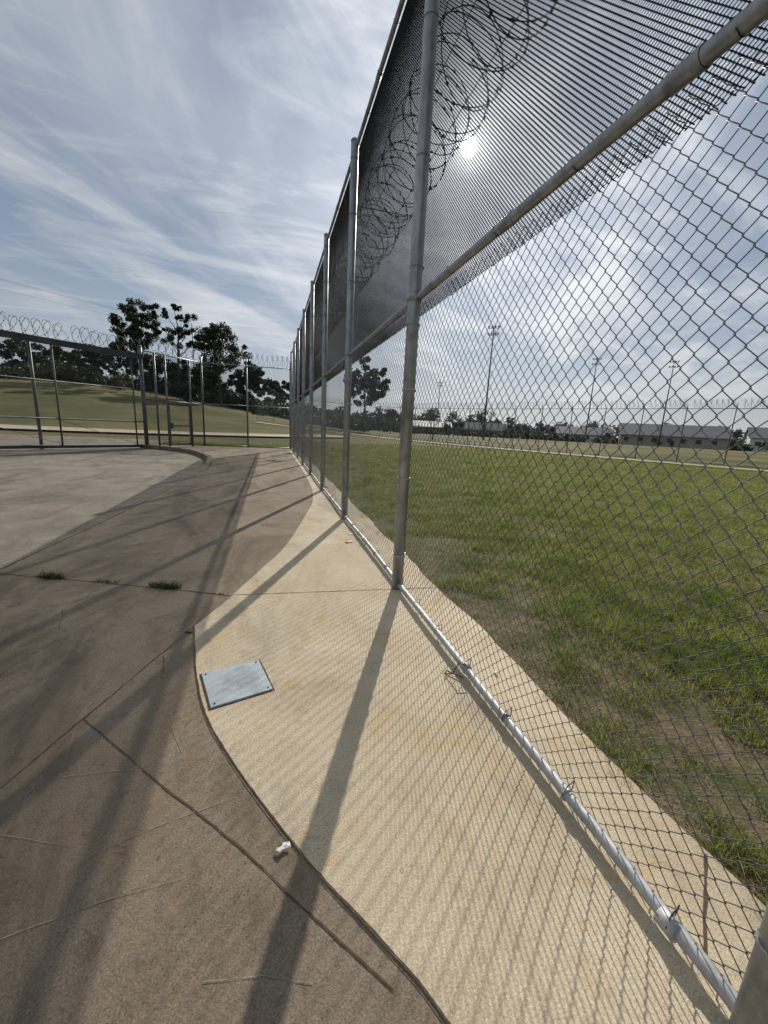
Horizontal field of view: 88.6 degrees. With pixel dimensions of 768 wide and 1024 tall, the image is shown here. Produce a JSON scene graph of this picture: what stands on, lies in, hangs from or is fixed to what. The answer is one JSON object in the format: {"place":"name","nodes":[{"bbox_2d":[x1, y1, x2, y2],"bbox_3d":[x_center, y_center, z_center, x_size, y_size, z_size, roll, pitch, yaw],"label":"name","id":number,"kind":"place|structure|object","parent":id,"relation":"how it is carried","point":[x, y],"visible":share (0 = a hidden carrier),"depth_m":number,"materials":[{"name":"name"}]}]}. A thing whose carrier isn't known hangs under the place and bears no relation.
{"place":"outdoors","nodes":[
{"label":"outdoors","id":0,"kind":"place"},
{"bbox_2d":[0,434,206,568],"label":"driveway","id":1,"kind":"structure","parent":0,"point":[49,497],"depth_m":8.89,"materials":[{"name":"grey concrete"}]},
{"bbox_2d":[0,311,148,448],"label":"sliding gate","id":2,"kind":"structure","parent":1,"relation":"on","point":[29,339],"depth_m":16.55,"materials":[{"name":"metal"}]},
{"bbox_2d":[140,444,211,470],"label":"kerb","id":3,"kind":"structure","parent":1,"relation":"on","point":[208,462],"depth_m":17.78,"materials":[{"name":"grey concrete"}]},
{"bbox_2d":[0,424,341,436],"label":"road","id":4,"kind":"structure","parent":0,"point":[110,430],"depth_m":31.20,"materials":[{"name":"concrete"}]},
{"bbox_2d":[162,441,289,448],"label":"verge grass","id":5,"kind":"structure","parent":0,"point":[244,444],"depth_m":23.80,"materials":[{"name":"green plant"}]},
{"bbox_2d":[0,444,621,1023],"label":"sidewalk","id":6,"kind":"structure","parent":0,"point":[224,910],"depth_m":1.57,"materials":[{"name":"brown concrete"}]},
{"bbox_2d":[28,566,67,579],"bbox_3d":[-3.234,0.594,3.782,0.403,0.063,0.276,4,12,7],"label":"weed tuft","id":7,"kind":"object","parent":6,"relation":"on","point":[50,576],"visible":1,"depth_m":3.76,"materials":[{"name":"green plant"}]},
{"bbox_2d":[93,578,122,582],"bbox_3d":[-2.626,0.651,3.731,0.311,0.032,0.099,4,12,7],"label":"weed tuft","id":8,"kind":"object","parent":6,"relation":"on","point":[105,581],"visible":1,"depth_m":3.73,"materials":[{"name":"green plant"}]},
{"bbox_2d":[0,617,312,983],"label":"scratch marks","id":9,"kind":"object","parent":6,"relation":"on","point":[148,887],"visible":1,"depth_m":1.32},
{"bbox_2d":[149,576,182,588],"bbox_3d":[-2.064,0.674,3.684,0.390,0.063,0.300,2,12,-3],"label":"weed tuft","id":10,"kind":"object","parent":6,"relation":"on","point":[165,585],"visible":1,"depth_m":3.68,"materials":[{"name":"green plant"}]},
{"bbox_2d":[142,336,205,446],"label":"pedestrian gate","id":11,"kind":"structure","parent":6,"relation":"on","point":[173,435],"depth_m":20.70,"materials":[{"name":"metal"}]},
{"bbox_2d":[275,841,290,852],"bbox_3d":[-0.378,1.253,1.473,0.057,0.010,0.027,-4,14,-29],"label":"paper scrap","id":12,"kind":"object","parent":6,"relation":"on","point":[284,846],"visible":1,"depth_m":1.47,"materials":[{"name":"white paper"}]},
{"bbox_2d":[0,458,707,1023],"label":"pavement joint","id":13,"kind":"object","parent":6,"relation":"on","point":[276,820],"visible":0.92,"depth_m":1.51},
{"bbox_2d":[0,377,767,911],"bbox_3d":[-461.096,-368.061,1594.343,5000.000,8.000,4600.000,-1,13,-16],"label":"ground","id":14,"kind":"structure","parent":0,"point":[748,763],"depth_m":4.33,"materials":[{"name":"green plant"}]},
{"bbox_2d":[0,339,48,370],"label":"pine tree","id":15,"kind":"object","parent":14,"relation":"on","point":[12,352],"visible":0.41,"depth_m":111.94,"materials":[{"name":"green plant"}]},
{"bbox_2d":[40,345,89,381],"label":"oak tree","id":16,"kind":"object","parent":14,"relation":"on","point":[60,356],"visible":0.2,"depth_m":115.51,"materials":[{"name":"green plant"}]},
{"bbox_2d":[61,343,119,375],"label":"oak tree","id":17,"kind":"object","parent":14,"relation":"on","point":[87,356],"visible":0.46,"depth_m":104.69,"materials":[{"name":"green plant"}]},
{"bbox_2d":[2,279,196,367],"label":"power line","id":18,"kind":"object","parent":14,"relation":"on","point":[107,314],"visible":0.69,"depth_m":77.11,"materials":[{"name":"black metal"}]},
{"bbox_2d":[99,334,152,387],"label":"oak tree","id":19,"kind":"object","parent":14,"relation":"on","point":[120,363],"visible":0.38,"depth_m":92.03,"materials":[{"name":"green plant"}]},
{"bbox_2d":[107,298,161,351],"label":"oak tree","id":20,"kind":"object","parent":14,"relation":"on","point":[134,332],"visible":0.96,"depth_m":83.00,"materials":[{"name":"green plant"}]},
{"bbox_2d":[0,355,327,426],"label":"hedge","id":21,"kind":"object","parent":14,"relation":"on","point":[176,388],"visible":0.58,"depth_m":79.80,"materials":[{"name":"green plant"}]},
{"bbox_2d":[144,355,192,385],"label":"oak tree","id":22,"kind":"object","parent":14,"relation":"on","point":[168,367],"visible":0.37,"depth_m":90.47,"materials":[{"name":"green plant"}]},
{"bbox_2d":[159,303,198,379],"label":"pine tree","id":23,"kind":"object","parent":14,"relation":"on","point":[177,331],"visible":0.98,"depth_m":84.15,"materials":[{"name":"green plant"}]},
{"bbox_2d":[26,368,372,430],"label":"distant trees","id":24,"kind":"object","parent":14,"relation":"on","point":[285,403],"visible":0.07,"depth_m":133.72,"materials":[{"name":"green plant"}]},
{"bbox_2d":[182,364,232,395],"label":"oak tree","id":25,"kind":"object","parent":14,"relation":"on","point":[209,376],"visible":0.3,"depth_m":91.74,"materials":[{"name":"green plant"}]},
{"bbox_2d":[190,321,251,405],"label":"oak tree","id":26,"kind":"object","parent":14,"relation":"on","point":[211,334],"visible":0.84,"depth_m":83.01,"materials":[{"name":"green plant"}]},
{"bbox_2d":[199,350,290,448],"bbox_3d":[-7.917,-6.390,22.832,5.059,5.445,0.705,1,12,-8],"label":"chain link fence","id":27,"kind":"object","parent":14,"relation":"on","point":[247,392],"visible":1,"depth_m":22.74,"materials":[{"name":"metal"}]},
{"bbox_2d":[229,360,266,401],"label":"oak tree","id":28,"kind":"object","parent":14,"relation":"on","point":[257,370],"visible":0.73,"depth_m":93.52,"materials":[{"name":"green plant"}]},
{"bbox_2d":[256,378,288,407],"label":"oak tree","id":29,"kind":"object","parent":14,"relation":"on","point":[268,389],"visible":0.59,"depth_m":102.70,"materials":[{"name":"green plant"}]},
{"bbox_2d":[255,390,400,437],"bbox_3d":[-8.979,-14.794,59.002,24.171,6.268,0.705,7,13,19],"label":"chain link fence","id":30,"kind":"object","parent":14,"relation":"on","point":[332,415],"visible":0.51,"depth_m":58.16,"materials":[{"name":"metal"}]},
{"bbox_2d":[343,357,390,430],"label":"oak tree","id":31,"kind":"object","parent":14,"relation":"on","point":[365,381],"visible":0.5,"depth_m":81.25,"materials":[{"name":"green plant"}]},
{"bbox_2d":[382,410,395,433],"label":"bare tree","id":32,"kind":"object","parent":14,"relation":"on","point":[388,417],"visible":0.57,"depth_m":111.05,"materials":[{"name":"green plant"}]},
{"bbox_2d":[413,427,447,434],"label":"walls","id":33,"kind":"structure","parent":14,"relation":"on","point":[439,432],"depth_m":152.94,"materials":[{"name":"brick"}]},
{"bbox_2d":[413,420,452,427],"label":"roof","id":34,"kind":"structure","parent":33,"relation":"on","point":[439,425],"depth_m":154.18,"materials":[{"name":"metal"}]},
{"bbox_2d":[423,410,439,439],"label":"bare tree","id":35,"kind":"object","parent":14,"relation":"on","point":[434,420],"visible":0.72,"depth_m":65.57,"materials":[{"name":"brown plant"}]},
{"bbox_2d":[195,449,765,1023],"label":"concrete slab","id":36,"kind":"structure","parent":14,"relation":"on","point":[411,817],"depth_m":1.67,"materials":[{"name":"beige concrete"}]},
{"bbox_2d":[200,660,274,709],"bbox_3d":[-0.898,1.029,2.395,0.371,0.012,0.368,-5,14,-31],"label":"utility cover","id":37,"kind":"object","parent":36,"relation":"on","point":[227,685],"visible":1,"depth_m":2.37,"materials":[{"name":"metal"}]},
{"bbox_2d":[290,0,767,1023],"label":"chain link fence","id":38,"kind":"object","parent":36,"relation":"on","point":[312,368],"visible":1,"depth_m":2.20,"materials":[{"name":"metal"}]},
{"bbox_2d":[475,409,494,438],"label":"bare tree","id":39,"kind":"object","parent":14,"relation":"on","point":[483,417],"visible":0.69,"depth_m":91.60,"materials":[{"name":"brown plant"}]},
{"bbox_2d":[482,326,499,437],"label":"floodlight pole","id":40,"kind":"object","parent":14,"relation":"on","point":[494,334],"visible":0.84,"depth_m":92.53,"materials":[{"name":"metal"}]},
{"bbox_2d":[381,421,617,443],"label":"hedge","id":41,"kind":"object","parent":14,"relation":"on","point":[536,437],"visible":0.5,"depth_m":146.81,"materials":[{"name":"green plant"}]},
{"bbox_2d":[258,422,767,470],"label":"footpath","id":42,"kind":"structure","parent":14,"relation":"on","point":[567,454],"depth_m":34.28,"materials":[{"name":"concrete"}]},
{"bbox_2d":[331,406,744,444],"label":"distant trees","id":43,"kind":"object","parent":14,"relation":"on","point":[736,435],"visible":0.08,"depth_m":220.46,"materials":[{"name":"green plant"}]},
{"bbox_2d":[334,480,767,894],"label":"soil clods","id":44,"kind":"object","parent":14,"relation":"on","point":[639,740],"visible":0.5,"depth_m":2.06,"materials":[{"name":"brown soil"}]},
{"bbox_2d":[555,432,610,442],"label":"walls","id":45,"kind":"structure","parent":14,"relation":"on","point":[590,441],"depth_m":141.96,"materials":[{"name":"white"}]},
{"bbox_2d":[554,426,613,436],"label":"roof","id":46,"kind":"structure","parent":45,"relation":"on","point":[592,432],"depth_m":143.98,"materials":[{"name":"metal"}]},
{"bbox_2d":[399,398,767,468],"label":"chain link fence","id":47,"kind":"object","parent":14,"relation":"on","point":[633,402],"visible":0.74,"depth_m":35.35,"materials":[{"name":"metal"}]},
{"bbox_2d":[584,358,601,442],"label":"floodlight pole","id":48,"kind":"object","parent":14,"relation":"on","point":[590,399],"visible":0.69,"depth_m":123.66,"materials":[{"name":"grey metal"}]},
{"bbox_2d":[657,361,679,445],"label":"floodlight pole","id":49,"kind":"object","parent":14,"relation":"on","point":[673,366],"visible":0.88,"depth_m":124.00,"materials":[{"name":"grey metal"}]},
{"bbox_2d":[618,433,730,449],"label":"walls","id":50,"kind":"structure","parent":14,"relation":"on","point":[723,444],"depth_m":128.88,"materials":[{"name":"brick"}]},
{"bbox_2d":[624,437,716,446],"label":"windows","id":51,"kind":"structure","parent":50,"relation":"attached to","point":[671,444],"depth_m":129.72,"materials":[{"name":"black glass"}]},
{"bbox_2d":[617,423,733,439],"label":"roof","id":52,"kind":"structure","parent":50,"relation":"on","point":[692,431],"depth_m":131.04,"materials":[{"name":"metal"}]},
{"bbox_2d":[596,433,767,450],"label":"distant trees","id":53,"kind":"object","parent":14,"relation":"on","point":[736,447],"visible":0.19,"depth_m":127.18,"materials":[{"name":"green plant"}]},
{"bbox_2d":[744,433,767,451],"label":"walls","id":54,"kind":"structure","parent":14,"relation":"on","point":[750,441],"depth_m":125.45,"materials":[{"name":"white"}]},
{"bbox_2d":[743,427,767,438],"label":"roof","id":55,"kind":"structure","parent":54,"relation":"on","point":[759,430],"depth_m":126.48,"materials":[{"name":"metal"}]},
{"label":"walls","id":56,"kind":"object","parent":14,"relation":"on","visible":0},
{"bbox_2d":[463,422,506,430],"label":"roof","id":57,"kind":"structure","parent":56,"relation":"on","point":[471,425],"depth_m":161.42,"materials":[{"name":"metal"}]},
{"bbox_2d":[0,0,767,438],"label":"sky","id":58,"kind":"structure","parent":0,"point":[194,155],"materials":[{"name":"blue"}]},
{"bbox_2d":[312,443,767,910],"bbox_3d":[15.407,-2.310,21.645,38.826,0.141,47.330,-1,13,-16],"label":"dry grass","id":59,"kind":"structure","parent":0,"point":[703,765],"depth_m":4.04,"materials":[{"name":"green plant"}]}
]}

